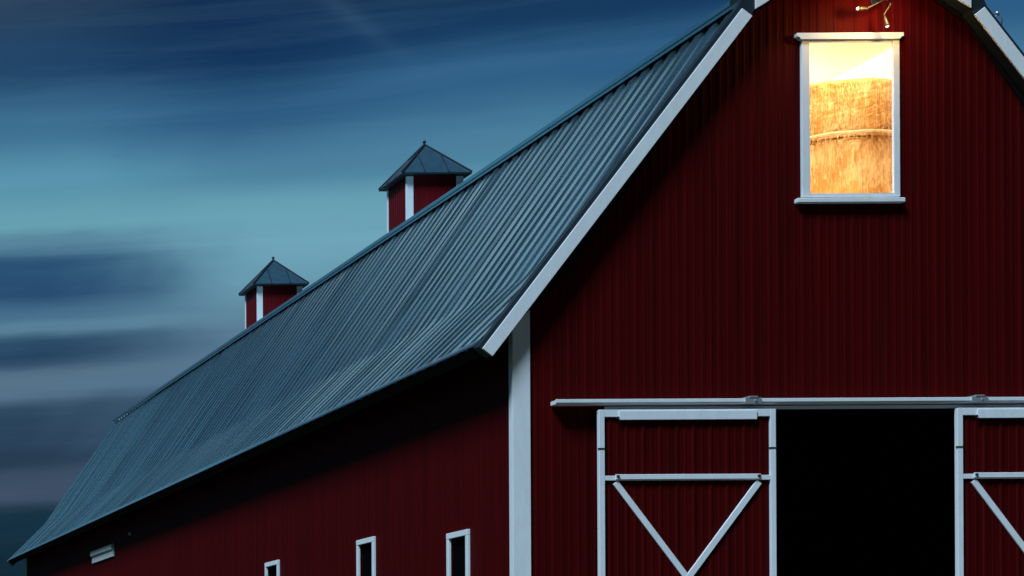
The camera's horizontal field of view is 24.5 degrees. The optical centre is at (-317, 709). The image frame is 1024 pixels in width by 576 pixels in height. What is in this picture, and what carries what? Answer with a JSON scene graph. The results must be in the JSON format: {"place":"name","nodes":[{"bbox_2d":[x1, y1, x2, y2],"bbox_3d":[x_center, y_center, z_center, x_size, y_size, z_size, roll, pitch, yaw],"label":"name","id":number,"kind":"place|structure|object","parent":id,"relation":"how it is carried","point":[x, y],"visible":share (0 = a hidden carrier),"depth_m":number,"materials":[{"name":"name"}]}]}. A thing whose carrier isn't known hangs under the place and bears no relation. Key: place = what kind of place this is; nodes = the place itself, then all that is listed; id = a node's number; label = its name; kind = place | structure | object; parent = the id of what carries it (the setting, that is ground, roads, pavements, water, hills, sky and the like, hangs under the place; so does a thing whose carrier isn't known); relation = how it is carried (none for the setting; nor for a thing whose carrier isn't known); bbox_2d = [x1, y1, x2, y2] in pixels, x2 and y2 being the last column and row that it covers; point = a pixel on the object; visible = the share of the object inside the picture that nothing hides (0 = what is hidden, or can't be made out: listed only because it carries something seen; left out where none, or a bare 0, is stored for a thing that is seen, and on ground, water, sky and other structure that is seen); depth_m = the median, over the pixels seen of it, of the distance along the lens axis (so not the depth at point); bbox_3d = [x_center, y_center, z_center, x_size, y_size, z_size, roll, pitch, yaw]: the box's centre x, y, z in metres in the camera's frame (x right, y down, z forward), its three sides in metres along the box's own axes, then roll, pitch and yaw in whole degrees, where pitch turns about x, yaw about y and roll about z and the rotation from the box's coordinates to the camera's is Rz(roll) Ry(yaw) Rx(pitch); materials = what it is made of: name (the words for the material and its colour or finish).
{"place":"outdoors","nodes":[
{"label":"outdoors","id":0,"kind":"place"},
{"bbox_2d":[0,0,1023,575],"label":"sky","id":1,"kind":"structure","parent":0,"point":[156,156],"materials":[{"name":"blue"}]},
{"bbox_2d":[7,0,1023,575],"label":"barn","id":2,"kind":"structure","parent":0,"point":[733,288],"depth_m":28.05,"materials":[{"name":"red wood"}]},
{"bbox_2d":[265,560,279,575],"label":"side window","id":3,"kind":"structure","parent":2,"relation":"in","point":[274,570],"depth_m":39.57,"materials":[{"name":"white wood"}]},
{"bbox_2d":[356,536,375,575],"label":"side window","id":4,"kind":"structure","parent":2,"relation":"in","point":[368,550],"depth_m":34.21,"materials":[{"name":"white wood"}]},
{"bbox_2d":[446,529,469,575],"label":"side window","id":5,"kind":"structure","parent":2,"relation":"in","point":[461,546],"depth_m":30.13,"materials":[{"name":"white wood"}]},
{"bbox_2d":[597,408,776,575],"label":"sliding door","id":6,"kind":"structure","parent":2,"relation":"in","point":[681,492],"depth_m":27.88,"materials":[{"name":"red wood"}]},
{"bbox_2d":[794,32,904,203],"bbox_3d":[15.994,-8.118,28.025,1.474,2.327,0.150,0,0,0],"label":"loft window","id":7,"kind":"structure","parent":2,"relation":"in","point":[850,82],"depth_m":28.08,"materials":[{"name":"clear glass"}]},
{"bbox_2d":[856,0,890,27],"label":"wall lamp","id":8,"kind":"object","parent":2,"relation":"attached to","point":[875,2],"visible":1,"depth_m":27.73,"materials":[{"name":"gold metal"}]},
{"bbox_2d":[954,407,1023,575],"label":"sliding door","id":9,"kind":"structure","parent":2,"relation":"in","point":[989,442],"depth_m":27.88,"materials":[{"name":"red wood"}]}
]}

